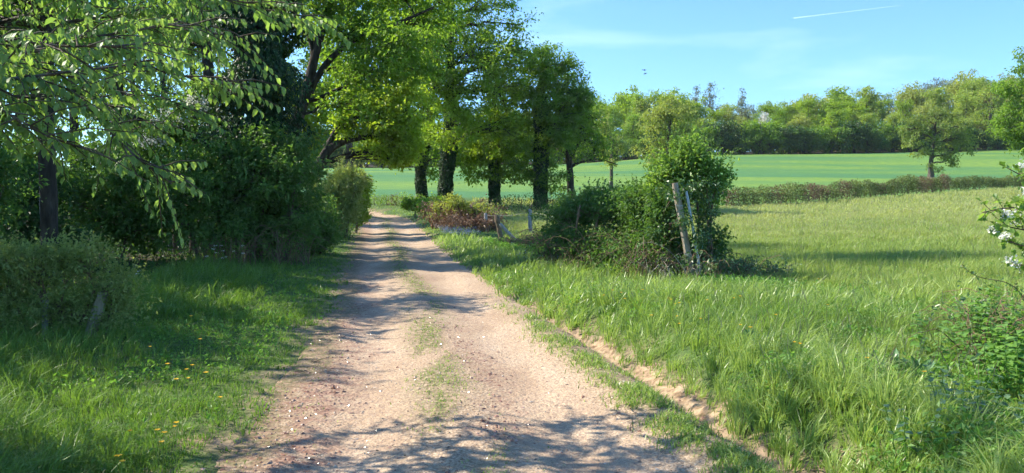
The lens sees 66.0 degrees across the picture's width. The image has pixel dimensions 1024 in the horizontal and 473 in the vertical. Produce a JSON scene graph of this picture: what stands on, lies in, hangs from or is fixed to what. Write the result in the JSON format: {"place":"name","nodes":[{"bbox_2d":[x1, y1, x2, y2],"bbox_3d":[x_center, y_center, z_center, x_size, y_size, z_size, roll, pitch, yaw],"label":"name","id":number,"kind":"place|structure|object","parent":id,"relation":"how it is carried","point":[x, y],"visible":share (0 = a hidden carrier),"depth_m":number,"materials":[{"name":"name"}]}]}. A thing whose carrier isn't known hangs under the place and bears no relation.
{"place":"outdoors","nodes":[
{"label":"outdoors","id":0,"kind":"place"},
{"bbox_2d":[0,224,359,472],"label":"shaded grass","id":1,"kind":"structure","parent":0,"point":[52,454],"depth_m":6.83,"materials":[{"name":"plant"}]},
{"bbox_2d":[184,210,824,472],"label":"dirt track","id":2,"kind":"structure","parent":0,"point":[372,264],"depth_m":6.44,"materials":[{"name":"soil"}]},
{"bbox_2d":[237,256,727,472],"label":"loose grit","id":3,"kind":"object","parent":2,"relation":"on","point":[428,401],"visible":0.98,"depth_m":5.83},
{"bbox_2d":[193,276,820,472],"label":"brick chips","id":4,"kind":"object","parent":2,"relation":"on","point":[339,451],"visible":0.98,"depth_m":6.09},
{"bbox_2d":[225,216,800,472],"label":"track grass","id":5,"kind":"structure","parent":2,"relation":"on","point":[741,456],"depth_m":5.93,"materials":[{"name":"plant"}]},
{"bbox_2d":[0,145,1023,472],"bbox_3d":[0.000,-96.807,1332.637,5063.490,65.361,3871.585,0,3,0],"label":"ground","id":6,"kind":"structure","parent":0,"point":[818,169],"depth_m":12.87,"materials":[{"name":"plant"}]},
{"bbox_2d":[0,138,49,259],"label":"undergrowth bush","id":7,"kind":"object","parent":6,"relation":"on","point":[6,168],"visible":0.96,"depth_m":12.05,"materials":[{"name":"green plant"}]},
{"bbox_2d":[0,156,110,263],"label":"undergrowth bush","id":8,"kind":"object","parent":6,"relation":"on","point":[33,220],"visible":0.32,"depth_m":16.82,"materials":[{"name":"green plant"}]},
{"bbox_2d":[0,117,116,229],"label":"undergrowth bush","id":9,"kind":"object","parent":6,"relation":"on","point":[77,161],"visible":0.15,"depth_m":25.67,"materials":[{"name":"green plant"}]},
{"bbox_2d":[0,0,142,284],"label":"woodland oak","id":10,"kind":"object","parent":6,"relation":"on","point":[48,206],"visible":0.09,"depth_m":13.88,"materials":[{"name":"green plant"}]},
{"bbox_2d":[6,0,136,225],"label":"woodland tree","id":11,"kind":"object","parent":6,"relation":"on","point":[75,123],"visible":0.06,"depth_m":32.70,"materials":[{"name":"green plant"}]},
{"bbox_2d":[0,226,161,339],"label":"bush","id":12,"kind":"object","parent":6,"relation":"on","point":[63,255],"visible":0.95,"depth_m":8.53,"materials":[{"name":"green plant"}]},
{"bbox_2d":[85,285,111,335],"bbox_3d":[-4.513,0.855,8.608,0.374,0.684,0.125,0,3,0],"label":"wooden fence post","id":13,"kind":"object","parent":6,"relation":"on","point":[99,303],"visible":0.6,"depth_m":8.56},
{"bbox_2d":[36,146,175,261],"bbox_3d":[-9.746,-0.766,18.877,3.601,2.886,2.566,0,3,0],"label":"undergrowth bush","id":14,"kind":"object","parent":6,"relation":"on","point":[115,215],"visible":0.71,"depth_m":18.68,"materials":[{"name":"green plant"}]},
{"bbox_2d":[0,222,242,297],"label":"ground ivy","id":15,"kind":"object","parent":6,"relation":"on","point":[161,259],"visible":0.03,"depth_m":18.70,"materials":[{"name":"green plant"}]},
{"bbox_2d":[68,0,178,235],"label":"woodland tree","id":16,"kind":"object","parent":6,"relation":"on","point":[120,88],"visible":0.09,"depth_m":26.71,"materials":[{"name":"green plant"}]},
{"bbox_2d":[79,131,203,245],"bbox_3d":[-10.884,-1.615,23.977,4.488,3.951,2.852,0,3,0],"label":"undergrowth bush","id":17,"kind":"object","parent":6,"relation":"on","point":[120,148],"visible":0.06,"depth_m":23.59,"materials":[{"name":"green plant"}]},
{"bbox_2d":[96,0,229,247],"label":"woodland ash","id":18,"kind":"object","parent":6,"relation":"on","point":[196,46],"visible":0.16,"depth_m":22.68,"materials":[{"name":"green plant"}]},
{"bbox_2d":[103,0,228,188],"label":"woodland tree","id":19,"kind":"object","parent":6,"relation":"on","point":[163,84],"visible":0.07,"depth_m":41.24,"materials":[{"name":"green plant"}]},
{"bbox_2d":[106,70,236,255],"bbox_3d":[-8.797,-1.935,21.079,3.497,4.980,2.404,0,3,0],"label":"blossoming hawthorn","id":20,"kind":"object","parent":6,"relation":"on","point":[178,121],"visible":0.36,"depth_m":20.62,"materials":[{"name":"green plant"}]},
{"bbox_2d":[0,0,350,247],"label":"cherry tree","id":21,"kind":"object","parent":6,"relation":"on","point":[30,71],"visible":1,"depth_m":4.61,"materials":[{"name":"green plant"}]},
{"bbox_2d":[141,4,239,199],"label":"woodland tree","id":22,"kind":"object","parent":6,"relation":"on","point":[191,69],"visible":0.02,"depth_m":41.50,"materials":[{"name":"green plant"}]},
{"bbox_2d":[135,116,336,263],"bbox_3d":[-6.436,-1.070,18.644,4.501,3.532,3.919,0,3,0],"label":"dark hazel bush","id":23,"kind":"object","parent":6,"relation":"on","point":[215,183],"visible":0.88,"depth_m":18.16,"materials":[{"name":"green plant"}]},
{"bbox_2d":[172,221,339,268],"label":"dead twigs","id":24,"kind":"object","parent":6,"relation":"on","point":[277,253],"visible":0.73,"depth_m":17.87,"materials":[{"name":"brown plant"}]},
{"bbox_2d":[184,0,347,259],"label":"ivy smothered tree","id":25,"kind":"object","parent":6,"relation":"on","point":[274,54],"visible":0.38,"depth_m":18.82,"materials":[{"name":"green plant"}]},
{"bbox_2d":[272,57,344,195],"bbox_3d":[-10.744,-4.797,39.635,6.062,8.506,4.340,0,3,0],"label":"woodland maple","id":26,"kind":"object","parent":6,"relation":"on","point":[319,90],"visible":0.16,"depth_m":39.47,"materials":[{"name":"green plant"}]},
{"bbox_2d":[292,189,346,254],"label":"hazel bush","id":27,"kind":"object","parent":6,"relation":"on","point":[332,219],"visible":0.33,"depth_m":21.37,"materials":[{"name":"green plant"}]},
{"bbox_2d":[306,149,373,238],"bbox_3d":[-6.800,-1.499,29.957,2.916,3.648,3.505,0,3,0],"label":"willow bush","id":28,"kind":"object","parent":6,"relation":"on","point":[348,184],"visible":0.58,"depth_m":29.80,"materials":[{"name":"green plant"}]},
{"bbox_2d":[350,166,377,232],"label":"blackthorn bush","id":29,"kind":"object","parent":6,"relation":"on","point":[368,192],"visible":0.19,"depth_m":32.98,"materials":[{"name":"plant"}]},
{"bbox_2d":[290,3,454,171],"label":"woodland maple","id":30,"kind":"object","parent":6,"relation":"on","point":[306,56],"visible":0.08,"depth_m":45.19,"materials":[{"name":"green plant"}]},
{"bbox_2d":[275,0,475,241],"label":"leaning tree","id":31,"kind":"object","parent":6,"relation":"on","point":[406,28],"visible":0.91,"depth_m":24.48,"materials":[{"name":"green plant"}]},
{"bbox_2d":[313,73,442,179],"bbox_3d":[-5.698,-3.354,31.671,5.608,6.841,3.111,-1,3,-20],"label":"arching maple","id":32,"kind":"object","parent":6,"relation":"on","point":[396,127],"visible":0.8,"depth_m":31.56,"materials":[{"name":"green plant"}]},
{"bbox_2d":[397,192,446,217],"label":"verge shrub","id":33,"kind":"object","parent":6,"relation":"on","point":[412,203],"visible":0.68,"depth_m":45.63,"materials":[{"name":"plant"}]},
{"bbox_2d":[410,4,471,197],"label":"ivy clad tree","id":34,"kind":"object","parent":6,"relation":"on","point":[421,181],"visible":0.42,"depth_m":57.42,"materials":[{"name":"green plant"}]},
{"bbox_2d":[336,0,558,198],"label":"ivy clad tree","id":35,"kind":"object","parent":6,"relation":"on","point":[455,114],"visible":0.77,"depth_m":51.89,"materials":[{"name":"green plant"}]},
{"bbox_2d":[417,193,508,231],"bbox_3d":[-2.033,-1.042,34.719,4.800,1.735,5.855,-2,4,-37],"label":"bracken mound","id":36,"kind":"object","parent":6,"relation":"on","point":[466,221],"visible":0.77,"depth_m":33.22,"materials":[{"name":"brown plant"}]},
{"bbox_2d":[422,191,503,230],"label":"bramble bush","id":37,"kind":"object","parent":6,"relation":"on","point":[449,203],"visible":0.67,"depth_m":33.91,"materials":[{"name":"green plant"}]},
{"bbox_2d":[438,61,534,205],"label":"ivy clad tree","id":38,"kind":"object","parent":6,"relation":"on","point":[496,171],"visible":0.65,"depth_m":56.12,"materials":[{"name":"green plant"}]},
{"bbox_2d":[0,262,1023,472],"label":"verge herbs","id":39,"kind":"object","parent":6,"relation":"on","point":[962,425],"visible":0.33,"depth_m":6.27,"materials":[{"name":"green plant"}]},
{"bbox_2d":[489,223,551,248],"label":"dead bramble","id":40,"kind":"object","parent":6,"relation":"on","point":[519,239],"visible":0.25,"depth_m":22.66,"materials":[{"name":"plant"}]},
{"bbox_2d":[505,40,597,207],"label":"ivy clad tree","id":41,"kind":"object","parent":6,"relation":"on","point":[542,106],"visible":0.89,"depth_m":54.86,"materials":[{"name":"green plant"}]},
{"bbox_2d":[545,80,618,198],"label":"slender tree","id":42,"kind":"object","parent":6,"relation":"on","point":[601,142],"visible":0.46,"depth_m":57.59,"materials":[{"name":"green plant"}]},
{"bbox_2d":[546,176,620,229],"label":"privet shrub","id":43,"kind":"object","parent":6,"relation":"on","point":[579,188],"visible":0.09,"depth_m":18.39,"materials":[{"name":"green plant"}]},
{"bbox_2d":[488,192,723,212],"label":"field hedge","id":44,"kind":"object","parent":6,"relation":"on","point":[536,203],"visible":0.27,"depth_m":51.16,"materials":[{"name":"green plant"}]},
{"bbox_2d":[591,101,624,159],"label":"woodland tree","id":45,"kind":"object","parent":6,"relation":"on","point":[611,111],"visible":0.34,"depth_m":151.50,"materials":[{"name":"green plant"}]},
{"bbox_2d":[592,115,631,187],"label":"tree","id":46,"kind":"object","parent":6,"relation":"on","point":[622,149],"visible":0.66,"depth_m":73.53,"materials":[{"name":"green plant"}]},
{"bbox_2d":[507,223,724,281],"bbox_3d":[1.950,0.239,16.285,4.155,1.130,7.700,0,3,0],"label":"dead bramble","id":47,"kind":"object","parent":6,"relation":"on","point":[639,258],"visible":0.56,"depth_m":14.53,"materials":[{"name":"brown plant"}]},
{"bbox_2d":[608,90,649,131],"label":"woodland tree","id":48,"kind":"object","parent":6,"relation":"on","point":[624,101],"visible":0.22,"depth_m":167.97,"materials":[{"name":"green plant"}]},
{"bbox_2d":[618,108,648,158],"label":"woodland tree","id":49,"kind":"object","parent":6,"relation":"on","point":[633,124],"visible":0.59,"depth_m":144.47,"materials":[{"name":"green plant"}]},
{"bbox_2d":[528,173,741,276],"bbox_3d":[2.010,-0.007,16.415,2.720,2.597,5.284,-2,3,-32],"label":"bramble thicket","id":50,"kind":"object","parent":6,"relation":"on","point":[620,209],"visible":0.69,"depth_m":15.55,"materials":[{"name":"green plant"}]},
{"bbox_2d":[621,95,657,156],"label":"woodland tree","id":51,"kind":"object","parent":6,"relation":"on","point":[643,103],"visible":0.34,"depth_m":155.29,"materials":[{"name":"green plant"}]},
{"bbox_2d":[484,236,813,289],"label":"weeds","id":52,"kind":"object","parent":6,"relation":"on","point":[501,243],"visible":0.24,"depth_m":13.39,"materials":[{"name":"green plant"}]},
{"bbox_2d":[650,86,687,130],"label":"rounded tree","id":53,"kind":"object","parent":6,"relation":"on","point":[656,94],"visible":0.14,"depth_m":154.43,"materials":[{"name":"green plant"}]},
{"bbox_2d":[629,89,709,181],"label":"tree","id":54,"kind":"object","parent":6,"relation":"on","point":[660,117],"visible":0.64,"depth_m":77.20,"materials":[{"name":"green plant"}]},
{"bbox_2d":[672,182,693,277],"bbox_3d":[3.064,0.017,13.967,0.473,1.944,0.136,0,3,0],"label":"leaning post","id":55,"kind":"object","parent":6,"relation":"on","point":[685,240],"visible":0.69,"depth_m":13.91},
{"bbox_2d":[643,175,726,276],"bbox_3d":[3.217,-0.111,14.308,1.659,2.018,1.695,0,3,0],"label":"ivy bush","id":56,"kind":"object","parent":55,"relation":"attached to","point":[701,236],"visible":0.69,"depth_m":14.13,"materials":[{"name":"green plant"}]},
{"bbox_2d":[633,122,740,266],"bbox_3d":[3.307,-0.645,14.879,1.965,3.023,1.752,0,3,0],"label":"leafy bush","id":57,"kind":"object","parent":6,"relation":"on","point":[687,160],"visible":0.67,"depth_m":14.63,"materials":[{"name":"green plant"}]},
{"bbox_2d":[686,97,714,122],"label":"woodland tree","id":58,"kind":"object","parent":6,"relation":"on","point":[697,104],"visible":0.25,"depth_m":166.27,"materials":[{"name":"green plant"}]},
{"bbox_2d":[682,122,727,154],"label":"woodland shrub","id":59,"kind":"object","parent":6,"relation":"on","point":[705,131],"visible":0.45,"depth_m":140.87,"materials":[{"name":"green plant"}]},
{"bbox_2d":[700,81,723,150],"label":"tall airy tree","id":60,"kind":"object","parent":6,"relation":"on","point":[709,104],"visible":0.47,"depth_m":170.33,"materials":[{"name":"green plant"}]},
{"bbox_2d":[701,117,757,153],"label":"woodland shrub","id":61,"kind":"object","parent":6,"relation":"on","point":[726,130],"visible":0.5,"depth_m":142.46,"materials":[{"name":"green plant"}]},
{"bbox_2d":[680,246,801,279],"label":"dead bramble","id":62,"kind":"object","parent":6,"relation":"on","point":[717,266],"visible":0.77,"depth_m":14.21,"materials":[{"name":"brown plant"}]},
{"bbox_2d":[723,131,764,153],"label":"woodland shrub","id":63,"kind":"object","parent":6,"relation":"on","point":[737,145],"visible":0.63,"depth_m":143.01,"materials":[{"name":"green plant"}]},
{"bbox_2d":[469,186,1023,301],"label":"meadow grass","id":64,"kind":"structure","parent":6,"relation":"on","point":[913,253],"depth_m":24.58,"materials":[{"name":"plant"}]},
{"bbox_2d":[474,186,1023,472],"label":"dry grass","id":65,"kind":"structure","parent":6,"relation":"on","point":[908,209],"depth_m":37.51,"materials":[{"name":"plant"}]},
{"bbox_2d":[724,117,786,153],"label":"woodland shrub","id":66,"kind":"object","parent":6,"relation":"on","point":[765,133],"visible":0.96,"depth_m":142.87,"materials":[{"name":"green plant"}]},
{"bbox_2d":[751,100,780,122],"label":"woodland tree","id":67,"kind":"object","parent":6,"relation":"on","point":[765,107],"visible":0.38,"depth_m":170.29,"materials":[{"name":"green plant"}]},
{"bbox_2d":[766,104,789,153],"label":"woodland tree","id":68,"kind":"object","parent":6,"relation":"on","point":[779,113],"visible":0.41,"depth_m":157.50,"materials":[{"name":"green plant"}]},
{"bbox_2d":[761,124,812,153],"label":"woodland shrub","id":69,"kind":"object","parent":6,"relation":"on","point":[788,130],"visible":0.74,"depth_m":144.55,"materials":[{"name":"green plant"}]},
{"bbox_2d":[779,125,829,153],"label":"woodland shrub","id":70,"kind":"object","parent":6,"relation":"on","point":[792,148],"visible":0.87,"depth_m":144.67,"materials":[{"name":"green plant"}]},
{"bbox_2d":[793,95,822,127],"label":"woodland tree","id":71,"kind":"object","parent":6,"relation":"on","point":[809,104],"visible":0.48,"depth_m":161.01,"materials":[{"name":"green plant"}]},
{"bbox_2d":[808,96,847,127],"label":"woodland tree","id":72,"kind":"object","parent":6,"relation":"on","point":[834,105],"visible":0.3,"depth_m":160.17,"materials":[{"name":"green plant"}]},
{"bbox_2d":[803,125,855,153],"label":"woodland shrub","id":73,"kind":"object","parent":6,"relation":"on","point":[828,133],"visible":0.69,"depth_m":145.08,"materials":[{"name":"green plant"}]},
{"bbox_2d":[815,105,849,152],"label":"woodland tree","id":74,"kind":"object","parent":6,"relation":"on","point":[832,115],"visible":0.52,"depth_m":149.17,"materials":[{"name":"green plant"}]},
{"bbox_2d":[720,174,952,205],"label":"clipped hedge","id":75,"kind":"object","parent":6,"relation":"on","point":[933,183],"visible":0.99,"depth_m":67.86,"materials":[{"name":"green plant"}]},
{"bbox_2d":[827,118,878,152],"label":"woodland shrub","id":76,"kind":"object","parent":6,"relation":"on","point":[857,127],"visible":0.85,"depth_m":145.16,"materials":[{"name":"green plant"}]},
{"bbox_2d":[840,96,881,127],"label":"woodland tree","id":77,"kind":"object","parent":6,"relation":"on","point":[859,107],"visible":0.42,"depth_m":161.97,"materials":[{"name":"green plant"}]},
{"bbox_2d":[842,128,891,152],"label":"woodland shrub","id":78,"kind":"object","parent":6,"relation":"on","point":[878,143],"visible":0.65,"depth_m":146.31,"materials":[{"name":"green plant"}]},
{"bbox_2d":[846,85,891,125],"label":"woodland tree","id":79,"kind":"object","parent":6,"relation":"on","point":[870,96],"visible":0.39,"depth_m":173.26,"materials":[{"name":"green plant"}]},
{"bbox_2d":[864,123,915,151],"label":"woodland shrub","id":80,"kind":"object","parent":6,"relation":"on","point":[888,131],"visible":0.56,"depth_m":147.52,"materials":[{"name":"green plant"}]},
{"bbox_2d":[892,97,915,120],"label":"woodland tree","id":81,"kind":"object","parent":6,"relation":"on","point":[901,107],"visible":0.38,"depth_m":162.84,"materials":[{"name":"green plant"}]},
{"bbox_2d":[883,80,931,122],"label":"woodland tree","id":82,"kind":"object","parent":6,"relation":"on","point":[909,94],"visible":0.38,"depth_m":172.52,"materials":[{"name":"green plant"}]},
{"bbox_2d":[883,121,942,151],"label":"woodland shrub","id":83,"kind":"object","parent":6,"relation":"on","point":[898,143],"visible":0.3,"depth_m":147.35,"materials":[{"name":"green plant"}]},
{"bbox_2d":[880,399,966,461],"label":"bramble sprig","id":84,"kind":"object","parent":6,"relation":"on","point":[888,419],"visible":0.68,"depth_m":4.27,"materials":[{"name":"green plant"}]},
{"bbox_2d":[898,356,950,381],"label":"dock plant","id":85,"kind":"object","parent":6,"relation":"on","point":[914,367],"visible":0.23,"depth_m":5.80,"materials":[{"name":"green plant"}]},
{"bbox_2d":[911,98,948,124],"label":"woodland tree","id":86,"kind":"object","parent":6,"relation":"on","point":[924,109],"visible":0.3,"depth_m":151.69,"materials":[{"name":"green plant"}]},
{"bbox_2d":[916,86,958,126],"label":"woodland tree","id":87,"kind":"object","parent":6,"relation":"on","point":[937,96],"visible":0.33,"depth_m":162.71,"materials":[{"name":"green plant"}]},
{"bbox_2d":[897,105,979,180],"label":"tree","id":88,"kind":"object","parent":6,"relation":"on","point":[937,116],"visible":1,"depth_m":98.27,"materials":[{"name":"green plant"}]},
{"bbox_2d":[880,272,1023,392],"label":"thicket","id":89,"kind":"object","parent":6,"relation":"on","point":[967,319],"visible":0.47,"depth_m":6.52,"materials":[{"name":"green plant"}]},
{"bbox_2d":[922,362,995,415],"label":"bramble sprig","id":90,"kind":"object","parent":6,"relation":"on","point":[934,393],"visible":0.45,"depth_m":4.74,"materials":[{"name":"green plant"}]},
{"bbox_2d":[941,89,987,131],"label":"woodland tree","id":91,"kind":"object","parent":6,"relation":"on","point":[963,104],"visible":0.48,"depth_m":155.20,"materials":[{"name":"green plant"}]},
{"bbox_2d":[908,295,1023,360],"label":"nettle plant","id":92,"kind":"object","parent":6,"relation":"on","point":[916,343],"visible":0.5,"depth_m":6.64,"materials":[{"name":"green plant"}]},
{"bbox_2d":[946,76,989,120],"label":"woodland tree","id":93,"kind":"object","parent":6,"relation":"on","point":[971,86],"visible":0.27,"depth_m":163.64,"materials":[{"name":"green plant"}]},
{"bbox_2d":[939,68,998,126],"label":"woodland tree","id":94,"kind":"object","parent":6,"relation":"on","point":[955,84],"visible":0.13,"depth_m":177.28,"materials":[{"name":"green plant"}]},
{"bbox_2d":[939,373,1007,427],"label":"bramble sprig","id":95,"kind":"object","parent":6,"relation":"on","point":[978,382],"visible":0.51,"depth_m":4.55,"materials":[{"name":"green plant"}]},
{"bbox_2d":[930,317,1023,393],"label":"nettle plant","id":96,"kind":"object","parent":6,"relation":"on","point":[994,346],"visible":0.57,"depth_m":5.88,"materials":[{"name":"green plant"}]},
{"bbox_2d":[945,175,1023,189],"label":"clipped hedge","id":97,"kind":"object","parent":6,"relation":"on","point":[962,182],"visible":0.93,"depth_m":83.58,"materials":[{"name":"green plant"}]},
{"bbox_2d":[958,77,1019,149],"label":"broadleaf tree","id":98,"kind":"object","parent":6,"relation":"on","point":[989,104],"visible":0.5,"depth_m":150.59,"materials":[{"name":"green plant"}]},
{"bbox_2d":[954,374,1023,431],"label":"bramble sprig","id":99,"kind":"object","parent":6,"relation":"on","point":[1006,396],"visible":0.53,"depth_m":4.46,"materials":[{"name":"green plant"}]},
{"bbox_2d":[955,284,1023,367],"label":"nettle plant","id":100,"kind":"object","parent":6,"relation":"on","point":[988,311],"visible":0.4,"depth_m":6.40,"materials":[{"name":"green plant"}]},
{"bbox_2d":[964,84,1014,135],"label":"woodland tree","id":101,"kind":"object","parent":6,"relation":"on","point":[985,97],"visible":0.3,"depth_m":152.57,"materials":[{"name":"green plant"}]},
{"bbox_2d":[967,324,1023,399],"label":"nettle plant","id":102,"kind":"object","parent":6,"relation":"on","point":[1012,357],"visible":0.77,"depth_m":5.39,"materials":[{"name":"green plant"}]},
{"bbox_2d":[970,291,1023,365],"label":"nettle plant","id":103,"kind":"object","parent":6,"relation":"on","point":[1011,318],"visible":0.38,"depth_m":6.16,"materials":[{"name":"green plant"}]},
{"bbox_2d":[976,141,1023,272],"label":"blossoming hawthorn","id":104,"kind":"object","parent":6,"relation":"on","point":[997,229],"visible":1,"depth_m":4.93,"materials":[{"name":"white plant"}]},
{"bbox_2d":[985,46,1023,158],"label":"broadleaf tree","id":105,"kind":"object","parent":6,"relation":"on","point":[1015,136],"visible":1,"depth_m":65.40,"materials":[{"name":"green plant"}]},
{"bbox_2d":[3,0,1023,167],"label":"sky","id":106,"kind":"structure","parent":0,"point":[777,51],"materials":[{"name":"blue"}]},
{"bbox_2d":[368,201,1023,472],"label":"verge grass","id":107,"kind":"structure","parent":0,"point":[817,384],"depth_m":6.94,"materials":[{"name":"plant"}]},
{"bbox_2d":[467,237,1023,401],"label":"grass seed heads","id":108,"kind":"object","parent":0,"point":[968,351],"depth_m":7.92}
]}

